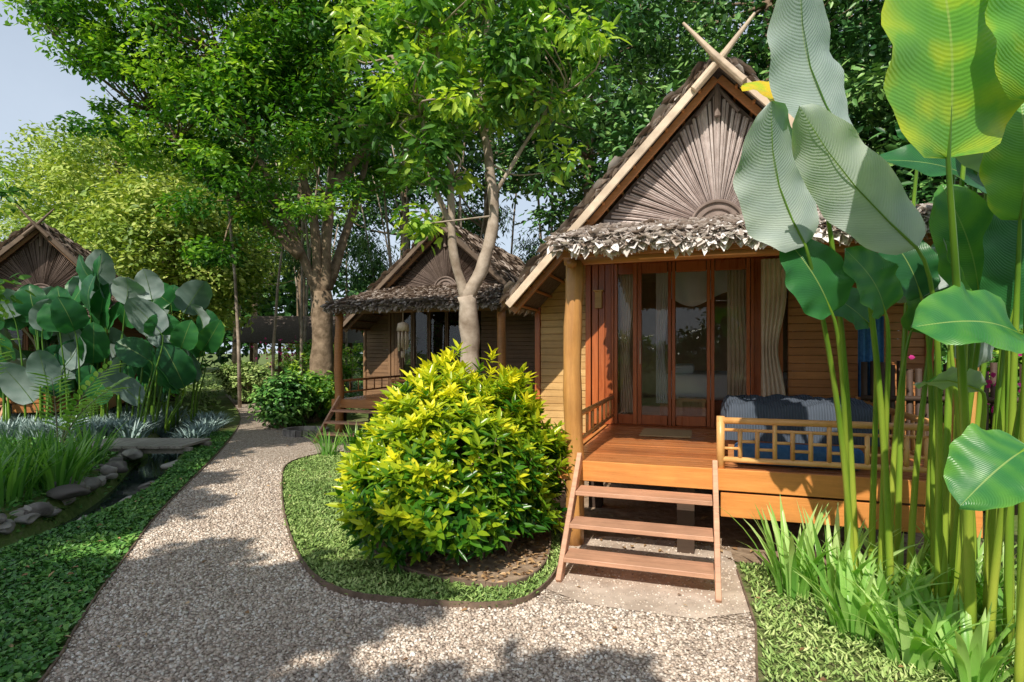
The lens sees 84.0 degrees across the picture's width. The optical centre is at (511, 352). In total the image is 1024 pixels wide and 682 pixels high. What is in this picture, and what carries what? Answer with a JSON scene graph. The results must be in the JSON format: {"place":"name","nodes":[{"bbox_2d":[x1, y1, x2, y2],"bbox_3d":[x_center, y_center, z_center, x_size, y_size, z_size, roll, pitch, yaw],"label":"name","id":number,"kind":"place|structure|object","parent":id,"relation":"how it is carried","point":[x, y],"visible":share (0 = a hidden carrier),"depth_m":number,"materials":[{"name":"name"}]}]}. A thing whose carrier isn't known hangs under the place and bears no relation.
{"place":"outdoors","nodes":[
{"label":"outdoors","id":0,"kind":"place"},
{"bbox_2d":[38,435,177,539],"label":"stream water","id":1,"kind":"structure","parent":0,"point":[147,469],"depth_m":8.74,"materials":[{"name":"grey liquid"}]},
{"bbox_2d":[43,395,758,681],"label":"gravel path","id":2,"kind":"structure","parent":0,"point":[251,435],"depth_m":3.57,"materials":[{"name":"beige gravel"}]},
{"bbox_2d":[302,420,372,455],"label":"porch side grass","id":3,"kind":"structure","parent":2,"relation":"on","point":[328,444],"depth_m":9.32,"materials":[{"name":"green plant"}]},
{"bbox_2d":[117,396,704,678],"bbox_3d":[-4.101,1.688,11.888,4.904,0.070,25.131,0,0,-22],"label":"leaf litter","id":4,"kind":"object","parent":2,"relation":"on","point":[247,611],"visible":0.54,"depth_m":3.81,"materials":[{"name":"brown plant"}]},
{"bbox_2d":[537,535,752,625],"bbox_3d":[1.022,1.690,4.427,1.416,0.001,1.519,0,0,14],"label":"concrete pad","id":5,"kind":"object","parent":2,"relation":"on","point":[649,589],"visible":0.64,"depth_m":4.12,"materials":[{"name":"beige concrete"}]},
{"bbox_2d":[279,451,562,606],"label":"lawn","id":6,"kind":"structure","parent":0,"point":[401,579],"depth_m":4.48,"materials":[{"name":"green plant"}]},
{"bbox_2d":[281,451,561,608],"bbox_3d":[-1.170,1.685,6.753,2.887,0.078,6.380,0,0,-23],"label":"lawn edging","id":7,"kind":"object","parent":6,"relation":"on","point":[432,602],"visible":0.43,"depth_m":3.86,"materials":[{"name":"brown metal"}]},
{"bbox_2d":[374,527,550,588],"bbox_3d":[-0.523,1.685,5.316,1.791,0.078,2.509,0,0,0],"label":"bed edging","id":8,"kind":"object","parent":6,"relation":"on","point":[465,581],"visible":0.23,"depth_m":4.18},
{"bbox_2d":[376,514,549,582],"bbox_3d":[-0.523,1.683,5.316,1.776,0.001,2.494,0,0,0],"label":"planting bed","id":9,"kind":"object","parent":6,"relation":"on","point":[501,566],"visible":0.29,"depth_m":4.53,"materials":[{"name":"soil"}]},
{"bbox_2d":[325,339,584,574],"bbox_3d":[-0.493,0.792,5.044,2.336,1.843,2.254,0,0,0],"label":"round garden bush","id":10,"kind":"object","parent":9,"relation":"on","point":[456,463],"visible":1,"depth_m":4.43,"materials":[{"name":"green plant"}]},
{"bbox_2d":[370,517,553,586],"bbox_3d":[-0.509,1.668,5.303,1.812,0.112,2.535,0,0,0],"label":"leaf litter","id":11,"kind":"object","parent":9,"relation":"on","point":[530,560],"visible":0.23,"depth_m":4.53,"materials":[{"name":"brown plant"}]},
{"bbox_2d":[322,0,648,377],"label":"garden tree","id":12,"kind":"object","parent":6,"relation":"on","point":[502,78],"visible":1,"depth_m":7.14,"materials":[{"name":"green plant"}]},
{"bbox_2d":[0,0,940,352],"label":"sky","id":13,"kind":"structure","parent":0,"point":[34,89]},
{"bbox_2d":[0,353,1017,681],"bbox_3d":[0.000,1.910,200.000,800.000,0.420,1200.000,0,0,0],"label":"ground","id":14,"kind":"structure","parent":0,"point":[38,525],"depth_m":4.58,"materials":[{"name":"green plant"}]},
{"bbox_2d":[0,351,12,373],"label":"ginger plant","id":15,"kind":"object","parent":14,"relation":"on","point":[4,359],"visible":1,"depth_m":8.65,"materials":[{"name":"green plant"}]},
{"bbox_2d":[0,164,43,357],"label":"garden small tree","id":16,"kind":"object","parent":14,"relation":"on","point":[12,191],"visible":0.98,"depth_m":9.65,"materials":[{"name":"green plant"}]},
{"bbox_2d":[8,330,58,351],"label":"garden shrub","id":17,"kind":"object","parent":14,"relation":"on","point":[14,336],"visible":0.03,"depth_m":16.73,"materials":[{"name":"green plant"}]},
{"bbox_2d":[0,219,123,271],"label":"sunlit tree","id":18,"kind":"object","parent":14,"relation":"on","point":[5,235],"visible":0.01,"depth_m":35.73,"materials":[{"name":"green plant"}]},
{"bbox_2d":[0,419,125,506],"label":"lily clump","id":19,"kind":"object","parent":14,"relation":"on","point":[48,463],"visible":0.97,"depth_m":6.98,"materials":[{"name":"green plant"}]},
{"bbox_2d":[0,433,140,531],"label":"ground cover","id":20,"kind":"object","parent":14,"relation":"on","point":[14,505],"visible":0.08,"depth_m":7.01,"materials":[{"name":"green plant"}]},
{"bbox_2d":[0,205,157,419],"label":"thatched bungalow","id":21,"kind":"object","parent":14,"relation":"on","point":[43,255],"visible":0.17,"depth_m":13.96,"materials":[{"name":"brown wood"}]},
{"bbox_2d":[26,361,131,441],"bbox_3d":[-6.558,0.913,8.697,1.275,1.579,1.416,0,0,-33],"label":"fern","id":22,"kind":"object","parent":14,"relation":"on","point":[81,412],"visible":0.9,"depth_m":8.72,"materials":[{"name":"green plant"}]},
{"bbox_2d":[0,449,176,534],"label":"stream rocks","id":23,"kind":"object","parent":14,"relation":"on","point":[112,468],"visible":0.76,"depth_m":6.72,"materials":[{"name":"grey stone"}]},
{"bbox_2d":[0,405,189,441],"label":"silver ground cover","id":24,"kind":"object","parent":14,"relation":"on","point":[132,427],"visible":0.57,"depth_m":11.41,"materials":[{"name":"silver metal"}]},
{"bbox_2d":[0,121,197,273],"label":"sunlit tree","id":25,"kind":"object","parent":14,"relation":"on","point":[10,217],"visible":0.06,"depth_m":29.82,"materials":[{"name":"green plant"}]},
{"bbox_2d":[0,90,213,271],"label":"sunlit tree","id":26,"kind":"object","parent":14,"relation":"on","point":[95,148],"visible":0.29,"depth_m":23.70,"materials":[{"name":"green plant"}]},
{"bbox_2d":[0,249,224,433],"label":"calathea plant","id":27,"kind":"object","parent":14,"relation":"on","point":[86,346],"visible":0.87,"depth_m":12.07,"materials":[{"name":"green plant"}]},
{"bbox_2d":[0,430,233,681],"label":"ground cover","id":28,"kind":"object","parent":14,"relation":"on","point":[197,457],"visible":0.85,"depth_m":4.42,"materials":[{"name":"green plant"}]},
{"bbox_2d":[3,437,214,647],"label":"leaf litter","id":29,"kind":"object","parent":28,"relation":"on","point":[100,524],"visible":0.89,"depth_m":4.26,"materials":[{"name":"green plant"}]},
{"bbox_2d":[38,394,240,681],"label":"path edging","id":30,"kind":"object","parent":14,"relation":"on","point":[52,665],"visible":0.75,"depth_m":4.28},
{"bbox_2d":[75,438,211,453],"bbox_3d":[-6.400,1.630,9.900,2.000,0.140,0.939,0,0,0],"label":"plank footbridge","id":31,"kind":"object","parent":14,"relation":"on","point":[162,445],"visible":0.78,"depth_m":9.62,"materials":[{"name":"grey wood"}]},
{"bbox_2d":[56,158,281,400],"bbox_3d":[-11.991,-2.329,19.987,7.052,8.095,6.749,0,0,-40],"label":"sunlit tree","id":32,"kind":"object","parent":14,"relation":"on","point":[133,256],"visible":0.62,"depth_m":18.59,"materials":[{"name":"green plant"}]},
{"bbox_2d":[155,385,190,402],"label":"garden shrub","id":33,"kind":"object","parent":14,"relation":"on","point":[181,390],"depth_m":19.17,"materials":[{"name":"green plant"}]},
{"bbox_2d":[148,410,232,458],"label":"silver ground cover","id":34,"kind":"object","parent":14,"relation":"on","point":[207,423],"visible":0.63,"depth_m":12.10,"materials":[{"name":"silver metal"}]},
{"bbox_2d":[155,373,285,415],"bbox_3d":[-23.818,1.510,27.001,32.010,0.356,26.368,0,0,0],"label":"shrub","id":35,"kind":"object","parent":14,"relation":"on","point":[214,385],"visible":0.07,"depth_m":21.57,"materials":[{"name":"green plant"}]},
{"bbox_2d":[0,0,467,418],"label":"shade tree","id":36,"kind":"object","parent":14,"relation":"on","point":[247,78],"visible":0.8,"depth_m":13.57,"materials":[{"name":"green plant"}]},
{"bbox_2d":[152,116,323,364],"bbox_3d":[-14.838,-5.668,31.090,10.035,14.742,10.717,0,0,-27],"label":"sunlit tree","id":37,"kind":"object","parent":14,"relation":"on","point":[234,353],"visible":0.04,"depth_m":30.78,"materials":[{"name":"green plant"}]},
{"bbox_2d":[210,359,274,403],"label":"garden shrub","id":38,"kind":"object","parent":14,"relation":"on","point":[251,373],"visible":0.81,"depth_m":18.65,"materials":[{"name":"green plant"}]},
{"bbox_2d":[251,337,297,366],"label":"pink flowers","id":39,"kind":"object","parent":14,"relation":"on","point":[280,352],"visible":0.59,"depth_m":20.01,"materials":[{"name":"plant"}]},
{"bbox_2d":[216,122,334,363],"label":"sunlit tree","id":40,"kind":"object","parent":14,"relation":"on","point":[255,350],"visible":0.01,"depth_m":41.81,"materials":[{"name":"green plant"}]},
{"bbox_2d":[245,368,317,428],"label":"garden shrub","id":41,"kind":"object","parent":14,"relation":"on","point":[281,400],"visible":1,"depth_m":12.65,"materials":[{"name":"green plant"}]},
{"bbox_2d":[191,9,400,360],"bbox_3d":[-10.191,-7.056,27.301,9.756,17.532,10.072,0,0,-35],"label":"background tree","id":42,"kind":"object","parent":14,"relation":"on","point":[277,220],"visible":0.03,"depth_m":26.80,"materials":[{"name":"green plant"}]},
{"bbox_2d":[232,316,362,388],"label":"garden pavilion","id":43,"kind":"structure","parent":14,"relation":"on","point":[287,329],"depth_m":24.16,"materials":[{"name":"brown wood"}]},
{"bbox_2d":[283,426,328,436],"bbox_3d":[-4.250,1.640,11.750,0.919,0.140,0.795,0,0,0],"label":"stone planter ring","id":44,"kind":"object","parent":14,"relation":"on","point":[298,431],"visible":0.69,"depth_m":11.44,"materials":[{"name":"grey stone"}]},
{"bbox_2d":[263,343,354,374],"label":"garden shrub","id":45,"kind":"object","parent":14,"relation":"on","point":[283,354],"visible":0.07,"depth_m":26.99,"materials":[{"name":"green plant"}]},
{"bbox_2d":[279,338,359,387],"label":"garden shrub","id":46,"kind":"object","parent":14,"relation":"on","point":[306,353],"visible":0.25,"depth_m":19.34,"materials":[{"name":"green plant"}]},
{"bbox_2d":[296,369,348,422],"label":"garden shrub","id":47,"kind":"object","parent":14,"relation":"on","point":[324,391],"visible":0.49,"depth_m":13.71,"materials":[{"name":"green plant"}]},
{"bbox_2d":[323,380,367,419],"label":"ground cover","id":48,"kind":"object","parent":14,"relation":"on","point":[348,394],"visible":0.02,"depth_m":22.24,"materials":[{"name":"green plant"}]},
{"bbox_2d":[342,338,410,380],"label":"garden shrub","id":49,"kind":"object","parent":14,"relation":"on","point":[359,355],"visible":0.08,"depth_m":19.93,"materials":[{"name":"green plant"}]},
{"bbox_2d":[293,1,496,363],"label":"background tree","id":50,"kind":"object","parent":14,"relation":"on","point":[359,226],"visible":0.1,"depth_m":23.79,"materials":[{"name":"green plant"}]},
{"bbox_2d":[313,209,541,442],"bbox_3d":[-1.145,-0.737,13.735,5.532,4.938,7.491,0,0,18],"label":"thatched bungalow","id":51,"kind":"object","parent":14,"relation":"on","point":[416,289],"visible":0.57,"depth_m":12.82,"materials":[{"name":"brown wood"}]},
{"bbox_2d":[397,322,408,357],"bbox_3d":[-2.050,-0.375,10.700,0.236,0.950,0.236,0,0,0],"label":"wind chime","id":52,"kind":"object","parent":51,"relation":"hanging from","point":[403,335],"visible":1,"depth_m":10.63},
{"bbox_2d":[409,314,491,374],"bbox_3d":[-1.419,0.225,17.374,3.541,2.987,2.832,0,0,0],"label":"garden shrub","id":53,"kind":"object","parent":14,"relation":"on","point":[434,341],"visible":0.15,"depth_m":16.93,"materials":[{"name":"green plant"}]},
{"bbox_2d":[215,24,740,407],"bbox_3d":[1.329,-4.800,22.160,22.493,13.003,10.400,0,0,0],"label":"bamboo grove","id":54,"kind":"object","parent":14,"relation":"on","point":[370,267],"visible":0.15,"depth_m":20.89,"materials":[{"name":"green plant"}]},
{"bbox_2d":[400,0,603,238],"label":"background tree","id":55,"kind":"object","parent":14,"relation":"on","point":[477,223],"visible":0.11,"depth_m":19.82,"materials":[{"name":"green plant"}]},
{"bbox_2d":[458,0,703,243],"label":"background tree","id":56,"kind":"object","parent":14,"relation":"on","point":[651,9],"visible":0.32,"depth_m":15.82,"materials":[{"name":"green plant"}]},
{"bbox_2d":[145,248,1022,369],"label":"distant woodland","id":57,"kind":"object","parent":14,"relation":"on","point":[290,303],"visible":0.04,"depth_m":50.23,"materials":[{"name":"green plant"}]},
{"bbox_2d":[566,75,689,212],"bbox_3d":[4.328,-2.320,13.161,6.323,8.065,5.345,0,0,0],"label":"background tree","id":58,"kind":"object","parent":14,"relation":"on","point":[619,147],"depth_m":12.68,"materials":[{"name":"green plant"}]},
{"bbox_2d":[555,0,754,186],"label":"background tree","id":59,"kind":"object","parent":14,"relation":"on","point":[614,59],"visible":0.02,"depth_m":20.41,"materials":[{"name":"green plant"}]},
{"bbox_2d":[499,12,982,602],"bbox_3d":[2.608,-0.883,7.368,5.189,5.232,7.507,0,0,18],"label":"thatched bungalow","id":60,"kind":"object","parent":14,"relation":"on","point":[649,290],"visible":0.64,"depth_m":6.38,"materials":[{"name":"brown wood"}]},
{"bbox_2d":[639,428,691,437],"bbox_3d":[1.798,0.939,6.621,0.560,0.013,0.600,0,0,18],"label":"door mat","id":61,"kind":"object","parent":60,"relation":"on","point":[674,433],"depth_m":6.53,"materials":[{"name":"fabric"}]},
{"bbox_2d":[720,394,890,470],"bbox_3d":[2.551,0.675,5.089,1.300,0.547,1.032,0,0,18],"label":"porch daybed","id":62,"kind":"object","parent":60,"relation":"on","point":[796,407],"visible":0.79,"depth_m":4.85,"materials":[{"name":"grey-blue striped cloth"},{"name":"blue cloth"}]},
{"bbox_2d":[858,316,883,396],"bbox_3d":[3.990,0.050,6.329,0.250,0.900,0.040,0,0,18],"label":"hanging towel","id":63,"kind":"object","parent":60,"relation":"hanging from","point":[865,353],"visible":0.32,"depth_m":6.34,"materials":[{"name":"blue fabric"}]},
{"bbox_2d":[736,569,758,681],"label":"path edging","id":64,"kind":"object","parent":14,"relation":"on","point":[752,617],"visible":0.85,"depth_m":3.54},
{"bbox_2d":[662,0,898,153],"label":"background tree","id":65,"kind":"object","parent":14,"relation":"on","point":[759,61],"visible":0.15,"depth_m":14.09,"materials":[{"name":"green plant"}]},
{"bbox_2d":[734,0,891,150],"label":"background tree","id":66,"kind":"object","parent":14,"relation":"on","point":[860,9],"visible":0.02,"depth_m":14.70,"materials":[{"name":"green plant"}]},
{"bbox_2d":[717,496,922,607],"bbox_3d":[2.048,1.359,3.889,0.960,0.681,1.188,0,0,-38],"label":"iris clump","id":67,"kind":"object","parent":14,"relation":"on","point":[798,559],"visible":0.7,"depth_m":3.89,"materials":[{"name":"green plant"}]},
{"bbox_2d":[786,541,963,644],"bbox_3d":[2.185,1.445,3.462,1.102,0.510,0.900,0,0,-23],"label":"iris clump","id":68,"kind":"object","parent":14,"relation":"on","point":[849,601],"visible":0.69,"depth_m":3.40,"materials":[{"name":"green plant"}]},
{"bbox_2d":[733,0,1023,681],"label":"calathea plant","id":69,"kind":"object","parent":14,"relation":"on","point":[953,86],"visible":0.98,"depth_m":2.95,"materials":[{"name":"green plant"}]},
{"bbox_2d":[814,322,945,395],"bbox_3d":[5.531,0.141,8.516,2.208,3.151,2.323,0,0,0],"label":"garden shrub","id":70,"kind":"object","parent":14,"relation":"on","point":[942,363],"depth_m":8.82,"materials":[{"name":"green plant"}]},
{"bbox_2d":[842,40,994,391],"bbox_3d":[9.516,-2.623,11.655,6.557,8.692,6.695,0,0,34],"label":"background tree","id":71,"kind":"object","parent":14,"relation":"on","point":[875,101],"visible":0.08,"depth_m":11.40,"materials":[{"name":"green plant"}]},
{"bbox_2d":[851,346,989,427],"bbox_3d":[5.224,0.733,7.408,1.674,1.969,1.877,0,0,-44],"label":"garden shrub","id":72,"kind":"object","parent":14,"relation":"on","point":[944,355],"visible":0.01,"depth_m":7.10,"materials":[{"name":"green plant"}]},
{"bbox_2d":[843,521,1016,633],"bbox_3d":[2.969,1.427,3.503,1.211,0.545,1.705,0,0,-38],"label":"iris clump","id":73,"kind":"object","parent":14,"relation":"on","point":[919,561],"visible":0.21,"depth_m":3.63,"materials":[{"name":"green plant"}]},
{"bbox_2d":[842,562,1018,681],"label":"iris clump","id":74,"kind":"object","parent":14,"relation":"on","point":[924,635],"visible":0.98,"depth_m":3.02,"materials":[{"name":"green plant"}]},
{"bbox_2d":[860,361,1021,514],"bbox_3d":[5.830,0.896,5.806,4.067,1.608,0.100,0,0,14],"label":"bamboo fence","id":75,"kind":"object","parent":14,"relation":"on","point":[910,398],"visible":0.17,"depth_m":6.17,"materials":[{"name":"brown wood"}]},
{"bbox_2d":[909,351,1021,412],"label":"pink flowers","id":76,"kind":"object","parent":14,"relation":"on","point":[989,382],"visible":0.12,"depth_m":5.75,"materials":[{"name":"plant"}]},
{"bbox_2d":[980,328,1022,439],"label":"garden shrub","id":77,"kind":"object","parent":14,"relation":"on","point":[995,353],"visible":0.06,"depth_m":6.64,"materials":[{"name":"green plant"}]},
{"bbox_2d":[552,479,923,573],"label":"bare soil","id":78,"kind":"structure","parent":0,"point":[666,513],"depth_m":5.69,"materials":[{"name":"brown soil"}]},
{"bbox_2d":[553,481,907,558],"bbox_3d":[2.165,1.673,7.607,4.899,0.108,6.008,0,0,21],"label":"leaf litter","id":79,"kind":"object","parent":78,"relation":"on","point":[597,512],"visible":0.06,"depth_m":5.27,"materials":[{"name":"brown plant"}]},
{"bbox_2d":[739,561,1016,681],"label":"lawn grass","id":80,"kind":"structure","parent":0,"point":[857,644],"depth_m":3.21,"materials":[{"name":"green plant"}]},
{"bbox_2d":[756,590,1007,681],"bbox_3d":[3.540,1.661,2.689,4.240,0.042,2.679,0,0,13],"label":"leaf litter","id":81,"kind":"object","parent":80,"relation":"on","point":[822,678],"visible":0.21,"depth_m":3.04,"materials":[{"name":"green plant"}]}
]}

